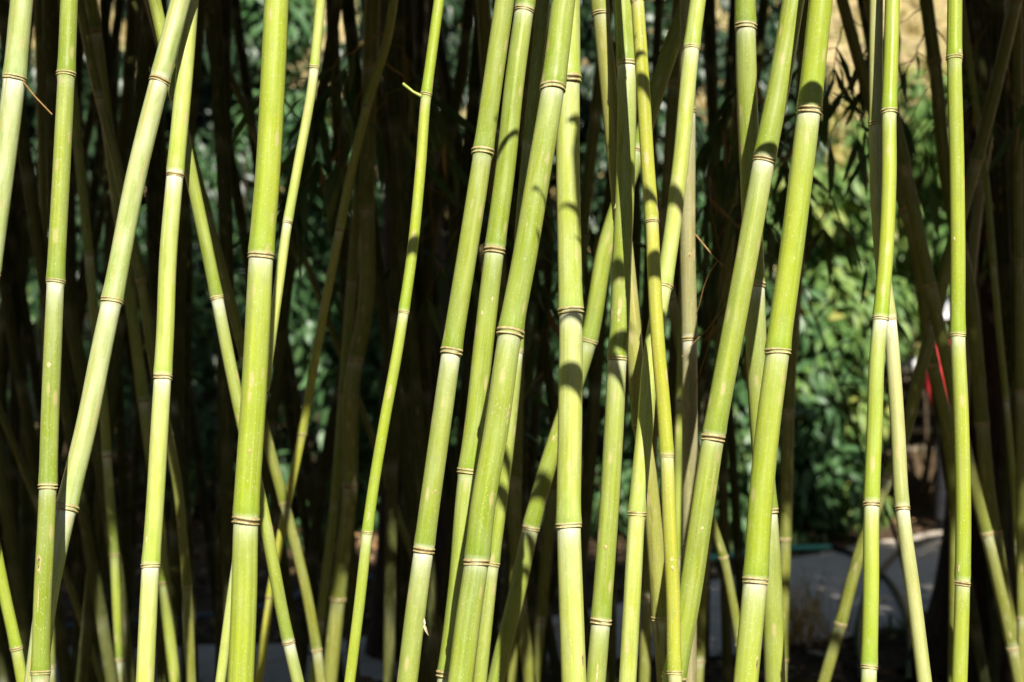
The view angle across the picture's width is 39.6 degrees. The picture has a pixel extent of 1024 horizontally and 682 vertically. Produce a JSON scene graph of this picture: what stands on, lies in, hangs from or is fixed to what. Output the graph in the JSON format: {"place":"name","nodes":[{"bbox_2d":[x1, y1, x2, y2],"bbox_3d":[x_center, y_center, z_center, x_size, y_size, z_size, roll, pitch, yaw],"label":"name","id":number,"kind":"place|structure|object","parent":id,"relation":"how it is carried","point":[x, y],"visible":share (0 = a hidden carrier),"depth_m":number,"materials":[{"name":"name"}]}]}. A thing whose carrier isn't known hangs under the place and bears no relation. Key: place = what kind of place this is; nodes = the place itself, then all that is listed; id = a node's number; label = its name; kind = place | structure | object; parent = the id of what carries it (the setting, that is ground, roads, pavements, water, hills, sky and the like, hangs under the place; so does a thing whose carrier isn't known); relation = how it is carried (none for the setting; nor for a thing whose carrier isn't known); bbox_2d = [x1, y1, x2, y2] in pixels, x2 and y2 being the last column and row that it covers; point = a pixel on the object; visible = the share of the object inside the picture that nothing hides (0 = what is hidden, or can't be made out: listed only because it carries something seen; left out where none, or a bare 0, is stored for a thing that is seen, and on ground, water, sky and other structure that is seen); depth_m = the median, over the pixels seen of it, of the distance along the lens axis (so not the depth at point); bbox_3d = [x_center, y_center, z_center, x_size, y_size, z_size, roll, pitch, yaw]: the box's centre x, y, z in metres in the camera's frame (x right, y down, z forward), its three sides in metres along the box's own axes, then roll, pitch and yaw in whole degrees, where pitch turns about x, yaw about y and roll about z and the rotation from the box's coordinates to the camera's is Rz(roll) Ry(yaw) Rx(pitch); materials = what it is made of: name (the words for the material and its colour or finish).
{"place":"outdoors","nodes":[
{"label":"outdoors","id":0,"kind":"place"},
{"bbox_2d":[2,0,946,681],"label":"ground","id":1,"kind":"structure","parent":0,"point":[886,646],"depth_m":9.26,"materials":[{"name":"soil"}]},
{"bbox_2d":[7,154,22,681],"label":"bamboo culm","id":2,"kind":"object","parent":1,"relation":"on","point":[14,469],"visible":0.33,"depth_m":4.33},
{"bbox_2d":[0,423,30,663],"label":"bamboo culm","id":3,"kind":"object","parent":1,"relation":"on","point":[12,549],"visible":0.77,"depth_m":3.62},
{"bbox_2d":[20,84,29,600],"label":"bamboo culm","id":4,"kind":"object","parent":1,"relation":"on","point":[25,525],"visible":0.21,"depth_m":5.03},
{"bbox_2d":[0,0,51,276],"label":"bamboo culm","id":5,"kind":"object","parent":1,"relation":"on","point":[15,74],"visible":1,"depth_m":2.18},
{"bbox_2d":[0,249,73,681],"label":"bamboo culm","id":6,"kind":"object","parent":1,"relation":"on","point":[25,407],"visible":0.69,"depth_m":4.25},
{"bbox_2d":[6,213,72,605],"bbox_3d":[-1.625,-0.949,4.233,0.415,4.622,0.036,-6,4,-27],"label":"bamboo culm","id":7,"kind":"object","parent":1,"relation":"on","point":[28,329],"visible":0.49,"depth_m":4.33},
{"bbox_2d":[34,0,55,681],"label":"bamboo culm","id":8,"kind":"object","parent":1,"relation":"on","point":[40,96],"visible":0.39,"depth_m":3.49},
{"bbox_2d":[29,0,77,681],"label":"bamboo culm","id":9,"kind":"object","parent":1,"relation":"on","point":[47,485],"visible":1,"depth_m":1.94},
{"bbox_2d":[0,0,117,681],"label":"bamboo culm","id":10,"kind":"object","parent":1,"relation":"on","point":[99,605],"visible":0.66,"depth_m":3.37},
{"bbox_2d":[67,144,82,681],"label":"bamboo culm","id":11,"kind":"object","parent":1,"relation":"on","point":[77,557],"visible":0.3,"depth_m":4.38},
{"bbox_2d":[30,0,124,629],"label":"bamboo culm","id":12,"kind":"object","parent":1,"relation":"on","point":[94,191],"visible":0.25,"depth_m":5.19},
{"bbox_2d":[43,0,135,681],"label":"bamboo culm","id":13,"kind":"object","parent":1,"relation":"on","point":[70,315],"visible":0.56,"depth_m":3.35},
{"bbox_2d":[58,0,127,681],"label":"bamboo culm","id":14,"kind":"object","parent":1,"relation":"on","point":[106,448],"visible":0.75,"depth_m":3.29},
{"bbox_2d":[27,49,167,373],"bbox_3d":[-3.444,-0.874,11.388,1.559,3.419,1.403,0,0,-17],"label":"shrub","id":15,"kind":"object","parent":1,"relation":"on","point":[31,117],"visible":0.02,"depth_m":11.09,"materials":[{"name":"green plant"}]},
{"bbox_2d":[24,0,190,681],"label":"bamboo culm","id":16,"kind":"object","parent":1,"relation":"on","point":[85,429],"visible":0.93,"depth_m":2.10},
{"bbox_2d":[89,0,138,681],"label":"bamboo culm","id":17,"kind":"object","parent":1,"relation":"on","point":[128,74],"visible":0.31,"depth_m":4.40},
{"bbox_2d":[76,2,152,681],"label":"bamboo culm","id":18,"kind":"object","parent":1,"relation":"on","point":[112,382],"visible":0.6,"depth_m":3.42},
{"bbox_2d":[99,0,135,676],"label":"bamboo culm","id":19,"kind":"object","parent":1,"relation":"on","point":[121,450],"visible":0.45,"depth_m":4.56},
{"bbox_2d":[86,0,180,681],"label":"bamboo culm","id":20,"kind":"object","parent":1,"relation":"on","point":[142,394],"visible":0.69,"depth_m":3.39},
{"bbox_2d":[78,0,195,681],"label":"bamboo culm","id":21,"kind":"object","parent":1,"relation":"on","point":[136,258],"visible":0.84,"depth_m":2.99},
{"bbox_2d":[129,0,167,598],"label":"bamboo culm","id":22,"kind":"object","parent":1,"relation":"on","point":[136,459],"visible":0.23,"depth_m":5.12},
{"bbox_2d":[136,0,198,681],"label":"bamboo culm","id":23,"kind":"object","parent":1,"relation":"on","point":[150,564],"visible":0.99,"depth_m":2.14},
{"bbox_2d":[77,0,261,441],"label":"shrub","id":24,"kind":"object","parent":1,"relation":"on","point":[205,105],"visible":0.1,"depth_m":10.98,"materials":[{"name":"green plant"}]},
{"bbox_2d":[146,0,198,681],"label":"bamboo culm","id":25,"kind":"object","parent":1,"relation":"on","point":[153,191],"visible":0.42,"depth_m":3.48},
{"bbox_2d":[149,75,215,620],"bbox_3d":[-1.362,-0.970,5.355,0.463,4.622,0.038,-2,0,13],"label":"bamboo culm","id":26,"kind":"object","parent":1,"relation":"on","point":[203,495],"visible":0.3,"depth_m":5.32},
{"bbox_2d":[163,0,205,681],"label":"bamboo culm","id":27,"kind":"object","parent":1,"relation":"on","point":[179,371],"visible":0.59,"depth_m":3.55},
{"bbox_2d":[181,202,192,681],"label":"bamboo culm","id":28,"kind":"object","parent":1,"relation":"on","point":[188,339],"visible":0.24,"depth_m":4.94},
{"bbox_2d":[103,136,309,520],"bbox_3d":[-2.190,-0.055,10.383,1.476,2.876,1.612,0,0,0],"label":"shrub","id":29,"kind":"object","parent":1,"relation":"on","point":[200,324],"visible":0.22,"depth_m":10.19,"materials":[{"name":"green plant"}]},
{"bbox_2d":[207,0,234,681],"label":"bamboo culm","id":30,"kind":"object","parent":1,"relation":"on","point":[221,137],"visible":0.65,"depth_m":3.37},
{"bbox_2d":[215,0,231,678],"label":"bamboo culm","id":31,"kind":"object","parent":1,"relation":"on","point":[226,6],"visible":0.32,"depth_m":3.81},
{"bbox_2d":[148,0,303,681],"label":"bamboo culm","id":32,"kind":"object","parent":1,"relation":"on","point":[216,295],"visible":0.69,"depth_m":2.29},
{"bbox_2d":[144,0,325,681],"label":"bamboo culm","id":33,"kind":"object","parent":1,"relation":"on","point":[283,500],"visible":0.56,"depth_m":2.94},
{"bbox_2d":[204,0,304,681],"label":"bamboo culm","id":34,"kind":"object","parent":1,"relation":"on","point":[239,208],"visible":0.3,"depth_m":3.95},
{"bbox_2d":[228,0,288,681],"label":"bamboo culm","id":35,"kind":"object","parent":1,"relation":"on","point":[248,473],"visible":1,"depth_m":1.89,"materials":[{"name":"plant"}]},
{"bbox_2d":[215,0,324,681],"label":"bamboo culm","id":36,"kind":"object","parent":1,"relation":"on","point":[287,224],"visible":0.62,"depth_m":2.21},
{"bbox_2d":[217,0,331,429],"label":"shrub","id":37,"kind":"object","parent":1,"relation":"on","point":[300,22],"visible":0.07,"depth_m":11.30,"materials":[{"name":"green plant"}]},
{"bbox_2d":[232,0,325,660],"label":"bamboo culm","id":38,"kind":"object","parent":1,"relation":"on","point":[304,519],"visible":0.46,"depth_m":4.50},
{"bbox_2d":[232,16,344,681],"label":"bamboo culm","id":39,"kind":"object","parent":1,"relation":"on","point":[308,474],"visible":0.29,"depth_m":4.83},
{"bbox_2d":[258,0,342,567],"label":"bamboo culm","id":40,"kind":"object","parent":1,"relation":"on","point":[283,323],"visible":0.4,"depth_m":3.61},
{"bbox_2d":[232,95,383,549],"bbox_3d":[-1.208,-0.099,9.601,1.412,3.066,1.774,0,0,0],"label":"shrub","id":41,"kind":"object","parent":1,"relation":"on","point":[301,338],"visible":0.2,"depth_m":9.25,"materials":[{"name":"green plant"}]},
{"bbox_2d":[205,5,442,639],"bbox_3d":[-0.800,-0.730,3.906,1.598,4.125,0.192,0,0,-6],"label":"bamboo culm","id":42,"kind":"object","parent":1,"relation":"on","point":[318,295],"visible":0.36,"depth_m":3.89,"materials":[{"name":"green plant"}]},
{"bbox_2d":[308,183,358,681],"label":"bamboo culm","id":43,"kind":"object","parent":1,"relation":"on","point":[335,492],"visible":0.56,"depth_m":3.69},
{"bbox_2d":[299,16,380,676],"bbox_3d":[-0.420,-0.964,4.448,0.095,4.620,0.039,6,-1,-25],"label":"bamboo culm","id":44,"kind":"object","parent":1,"relation":"on","point":[320,498],"visible":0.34,"depth_m":4.41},
{"bbox_2d":[325,0,359,681],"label":"bamboo culm","id":45,"kind":"object","parent":1,"relation":"on","point":[343,269],"visible":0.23,"depth_m":3.87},
{"bbox_2d":[228,0,489,681],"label":"bamboo culm","id":46,"kind":"object","parent":1,"relation":"on","point":[335,179],"visible":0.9,"depth_m":3.00,"materials":[{"name":"green plant"}]},
{"bbox_2d":[233,0,513,681],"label":"bamboo culm","id":47,"kind":"object","parent":1,"relation":"on","point":[365,179],"visible":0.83,"depth_m":3.39,"materials":[{"name":"green plant"}]},
{"bbox_2d":[341,0,430,681],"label":"bamboo culm","id":48,"kind":"object","parent":1,"relation":"on","point":[383,306],"visible":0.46,"depth_m":3.62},
{"bbox_2d":[344,0,443,681],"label":"bamboo culm","id":49,"kind":"object","parent":1,"relation":"on","point":[425,96],"visible":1,"depth_m":2.09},
{"bbox_2d":[383,0,404,681],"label":"bamboo culm","id":50,"kind":"object","parent":1,"relation":"on","point":[390,559],"visible":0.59,"depth_m":3.47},
{"bbox_2d":[360,0,427,681],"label":"bamboo culm","id":51,"kind":"object","parent":1,"relation":"on","point":[382,127],"visible":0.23,"depth_m":4.13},
{"bbox_2d":[303,0,491,429],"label":"shrub","id":52,"kind":"object","parent":1,"relation":"on","point":[452,18],"visible":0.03,"depth_m":10.47,"materials":[{"name":"green plant"}]},
{"bbox_2d":[365,0,447,661],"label":"shade tree","id":53,"kind":"object","parent":1,"relation":"on","point":[374,644],"visible":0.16,"depth_m":5.82,"materials":[{"name":"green plant"}]},
{"bbox_2d":[379,0,440,681],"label":"bamboo culm","id":54,"kind":"object","parent":1,"relation":"on","point":[411,334],"visible":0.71,"depth_m":3.29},
{"bbox_2d":[397,0,424,673],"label":"bamboo culm","id":55,"kind":"object","parent":1,"relation":"on","point":[419,69],"visible":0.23,"depth_m":4.36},
{"bbox_2d":[419,0,473,447],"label":"bamboo culm","id":56,"kind":"object","parent":1,"relation":"on","point":[438,197],"visible":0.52,"depth_m":4.13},
{"bbox_2d":[397,0,513,681],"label":"bamboo culm","id":57,"kind":"object","parent":1,"relation":"on","point":[451,351],"visible":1,"depth_m":2.04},
{"bbox_2d":[456,0,487,679],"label":"bamboo culm","id":58,"kind":"object","parent":1,"relation":"on","point":[474,97],"visible":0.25,"depth_m":3.62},
{"bbox_2d":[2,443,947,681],"bbox_3d":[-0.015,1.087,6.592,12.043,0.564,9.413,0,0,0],"label":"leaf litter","id":59,"kind":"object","parent":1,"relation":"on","point":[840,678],"visible":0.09,"depth_m":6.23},
{"bbox_2d":[436,0,535,681],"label":"bamboo culm","id":60,"kind":"object","parent":1,"relation":"on","point":[494,249],"visible":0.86,"depth_m":2.12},
{"bbox_2d":[426,0,560,681],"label":"bamboo culm","id":61,"kind":"object","parent":1,"relation":"on","point":[550,636],"visible":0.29,"depth_m":4.70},
{"bbox_2d":[476,0,536,681],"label":"bamboo culm","id":62,"kind":"object","parent":1,"relation":"on","point":[513,515],"visible":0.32,"depth_m":3.48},
{"bbox_2d":[373,5,645,681],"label":"shade tree","id":63,"kind":"object","parent":1,"relation":"on","point":[530,363],"visible":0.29,"depth_m":3.53,"materials":[{"name":"green plant"}]},
{"bbox_2d":[448,0,574,681],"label":"bamboo culm","id":64,"kind":"object","parent":1,"relation":"on","point":[510,332],"visible":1,"depth_m":1.94,"materials":[{"name":"plant"}]},
{"bbox_2d":[473,0,549,681],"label":"bamboo culm","id":65,"kind":"object","parent":1,"relation":"on","point":[532,104],"visible":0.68,"depth_m":2.32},
{"bbox_2d":[521,37,552,681],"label":"bamboo culm","id":66,"kind":"object","parent":1,"relation":"on","point":[534,421],"visible":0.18,"depth_m":4.84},
{"bbox_2d":[514,162,590,663],"bbox_3d":[-0.078,-0.959,3.711,0.414,4.622,0.036,-4,1,3],"label":"bamboo culm","id":67,"kind":"object","parent":1,"relation":"on","point":[548,373],"visible":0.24,"depth_m":3.71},
{"bbox_2d":[555,0,585,681],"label":"bamboo culm","id":68,"kind":"object","parent":1,"relation":"on","point":[568,518],"visible":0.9,"depth_m":2.08,"materials":[{"name":"plant"}]},
{"bbox_2d":[487,2,679,681],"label":"bamboo culm","id":69,"kind":"object","parent":1,"relation":"on","point":[537,502],"visible":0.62,"depth_m":2.51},
{"bbox_2d":[481,207,701,539],"bbox_3d":[0.516,0.231,9.809,1.631,2.327,1.693,0,0,0],"label":"shrub","id":70,"kind":"object","parent":1,"relation":"on","point":[628,446],"visible":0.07,"depth_m":9.51,"materials":[{"name":"green plant"}]},
{"bbox_2d":[581,166,611,598],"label":"bamboo culm","id":71,"kind":"object","parent":1,"relation":"on","point":[595,377],"visible":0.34,"depth_m":3.60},
{"bbox_2d":[586,0,635,681],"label":"bamboo culm","id":72,"kind":"object","parent":1,"relation":"on","point":[604,572],"visible":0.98,"depth_m":2.14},
{"bbox_2d":[530,0,706,494],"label":"shrub","id":73,"kind":"object","parent":1,"relation":"on","point":[587,45],"visible":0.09,"depth_m":10.39,"materials":[{"name":"green plant"}]},
{"bbox_2d":[606,176,641,681],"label":"bamboo culm","id":74,"kind":"object","parent":1,"relation":"on","point":[611,659],"visible":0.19,"depth_m":3.63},
{"bbox_2d":[591,0,666,681],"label":"bamboo culm","id":75,"kind":"object","parent":1,"relation":"on","point":[600,11],"visible":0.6,"depth_m":2.21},
{"bbox_2d":[630,0,682,681],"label":"bamboo culm","id":76,"kind":"object","parent":1,"relation":"on","point":[674,671],"visible":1,"depth_m":2.02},
{"bbox_2d":[638,0,679,681],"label":"bamboo culm","id":77,"kind":"object","parent":1,"relation":"on","point":[673,86],"visible":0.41,"depth_m":3.49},
{"bbox_2d":[619,0,705,681],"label":"bamboo culm","id":78,"kind":"object","parent":1,"relation":"on","point":[637,510],"visible":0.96,"depth_m":2.10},
{"bbox_2d":[636,90,739,647],"bbox_3d":[0.246,-0.730,3.100,0.711,4.122,0.025,0,0,0],"label":"bamboo culm","id":79,"kind":"object","parent":1,"relation":"on","point":[722,555],"visible":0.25,"depth_m":3.09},
{"bbox_2d":[524,0,861,681],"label":"bamboo culm","id":80,"kind":"object","parent":1,"relation":"on","point":[586,201],"visible":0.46,"depth_m":3.59,"materials":[{"name":"green plant"}]},
{"bbox_2d":[680,0,732,681],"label":"bamboo culm","id":81,"kind":"object","parent":1,"relation":"on","point":[689,338],"visible":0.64,"depth_m":2.39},
{"bbox_2d":[705,0,732,681],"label":"bamboo culm","id":82,"kind":"object","parent":1,"relation":"on","point":[722,485],"visible":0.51,"depth_m":4.16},
{"bbox_2d":[702,11,743,614],"bbox_3d":[0.720,-0.985,5.140,0.042,4.631,0.345,0,0,-44],"label":"bamboo culm","id":83,"kind":"object","parent":1,"relation":"on","point":[732,456],"visible":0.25,"depth_m":5.06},
{"bbox_2d":[661,0,804,681],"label":"bamboo culm","id":84,"kind":"object","parent":1,"relation":"on","point":[715,424],"visible":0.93,"depth_m":2.07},
{"bbox_2d":[674,178,820,576],"bbox_3d":[0.487,-0.730,2.988,0.312,4.120,0.056,0,0,6],"label":"bamboo culm","id":85,"kind":"object","parent":1,"relation":"on","point":[678,447],"visible":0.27,"depth_m":2.99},
{"bbox_2d":[734,0,784,681],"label":"bamboo culm","id":86,"kind":"object","parent":1,"relation":"on","point":[745,24],"visible":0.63,"depth_m":2.24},
{"bbox_2d":[697,0,837,282],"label":"shrub","id":87,"kind":"object","parent":1,"relation":"on","point":[772,26],"visible":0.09,"depth_m":11.29,"materials":[{"name":"green plant"}]},
{"bbox_2d":[696,74,839,681],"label":"bamboo culm","id":88,"kind":"object","parent":1,"relation":"on","point":[712,281],"visible":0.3,"depth_m":3.68,"materials":[{"name":"green plant"}]},
{"bbox_2d":[733,0,832,681],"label":"bamboo culm","id":89,"kind":"object","parent":1,"relation":"on","point":[777,353],"visible":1,"depth_m":1.99,"materials":[{"name":"plant"}]},
{"bbox_2d":[697,267,882,552],"bbox_3d":[1.702,0.482,9.242,1.446,1.887,1.251,0,0,0],"label":"shrub","id":90,"kind":"object","parent":1,"relation":"on","point":[815,478],"visible":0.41,"depth_m":9.00,"materials":[{"name":"green plant"}]},
{"bbox_2d":[672,0,910,681],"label":"bamboo culm","id":91,"kind":"object","parent":1,"relation":"on","point":[719,133],"visible":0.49,"depth_m":3.33,"materials":[{"name":"green plant"}]},
{"bbox_2d":[710,154,919,537],"bbox_3d":[2.046,-0.016,9.725,1.428,2.705,1.782,0,0,0],"label":"shrub","id":92,"kind":"object","parent":1,"relation":"on","point":[849,317],"visible":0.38,"depth_m":9.21,"materials":[{"name":"green plant"}]},
{"bbox_2d":[777,0,954,681],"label":"bamboo culm","id":93,"kind":"object","parent":1,"relation":"on","point":[849,22],"visible":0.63,"depth_m":3.29,"materials":[{"name":"green plant"}]},
{"bbox_2d":[860,0,899,681],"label":"bamboo culm","id":94,"kind":"object","parent":1,"relation":"on","point":[871,506],"visible":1,"depth_m":1.99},
{"bbox_2d":[837,69,949,508],"bbox_3d":[3.035,-0.388,10.569,1.595,3.265,1.677,0,0,-36],"label":"shrub","id":95,"kind":"object","parent":1,"relation":"on","point":[902,263],"visible":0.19,"depth_m":10.37,"materials":[{"name":"green plant"}]},
{"bbox_2d":[868,0,931,681],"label":"bamboo culm","id":96,"kind":"object","parent":1,"relation":"on","point":[905,534],"visible":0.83,"depth_m":2.03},
{"bbox_2d":[817,0,1023,681],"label":"bamboo culm","id":97,"kind":"object","parent":1,"relation":"on","point":[976,159],"visible":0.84,"depth_m":3.19,"materials":[{"name":"green plant"}]},
{"bbox_2d":[828,0,1016,677],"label":"bamboo culm","id":98,"kind":"object","parent":1,"relation":"on","point":[931,31],"visible":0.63,"depth_m":3.39,"materials":[{"name":"green plant"}]},
{"bbox_2d":[857,0,989,681],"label":"bamboo culm","id":99,"kind":"object","parent":1,"relation":"on","point":[978,649],"visible":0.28,"depth_m":3.71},
{"bbox_2d":[863,0,1023,681],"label":"bamboo culm","id":100,"kind":"object","parent":1,"relation":"on","point":[986,533],"visible":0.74,"depth_m":3.09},
{"bbox_2d":[945,0,970,681],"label":"bamboo culm","id":101,"kind":"object","parent":1,"relation":"on","point":[957,336],"visible":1,"depth_m":1.99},
{"bbox_2d":[904,0,1012,681],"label":"shade tree","id":102,"kind":"object","parent":1,"relation":"on","point":[936,620],"visible":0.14,"depth_m":5.49,"materials":[{"name":"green plant"}]},
{"bbox_2d":[916,0,1005,403],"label":"bamboo culm","id":103,"kind":"object","parent":1,"relation":"on","point":[975,223],"visible":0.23,"depth_m":3.59,"materials":[{"name":"green plant"}]},
{"bbox_2d":[962,0,1015,567],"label":"bamboo culm","id":104,"kind":"object","parent":1,"relation":"on","point":[993,267],"visible":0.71,"depth_m":3.39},
{"bbox_2d":[989,240,1011,681],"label":"bamboo culm","id":105,"kind":"object","parent":1,"relation":"on","point":[1003,505],"visible":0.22,"depth_m":4.76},
{"bbox_2d":[990,0,1012,548],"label":"bamboo culm","id":106,"kind":"object","parent":1,"relation":"on","point":[1002,220],"visible":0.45,"depth_m":3.53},
{"bbox_2d":[1011,0,1023,621],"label":"bamboo culm","id":107,"kind":"object","parent":1,"relation":"on","point":[1013,357],"visible":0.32,"depth_m":3.48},
{"bbox_2d":[1013,5,1023,673],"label":"bamboo culm","id":108,"kind":"object","parent":1,"relation":"on","point":[1018,259],"visible":0.89,"depth_m":3.29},
{"bbox_2d":[55,531,941,681],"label":"path","id":109,"kind":"structure","parent":0,"point":[837,565],"depth_m":6.98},
{"bbox_2d":[788,559,853,647],"bbox_3d":[1.237,1.125,6.223,0.480,0.367,0.541,0,0,25],"label":"dry weed","id":110,"kind":"object","parent":109,"relation":"on","point":[797,626],"visible":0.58,"depth_m":6.13,"materials":[{"name":"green plant"}]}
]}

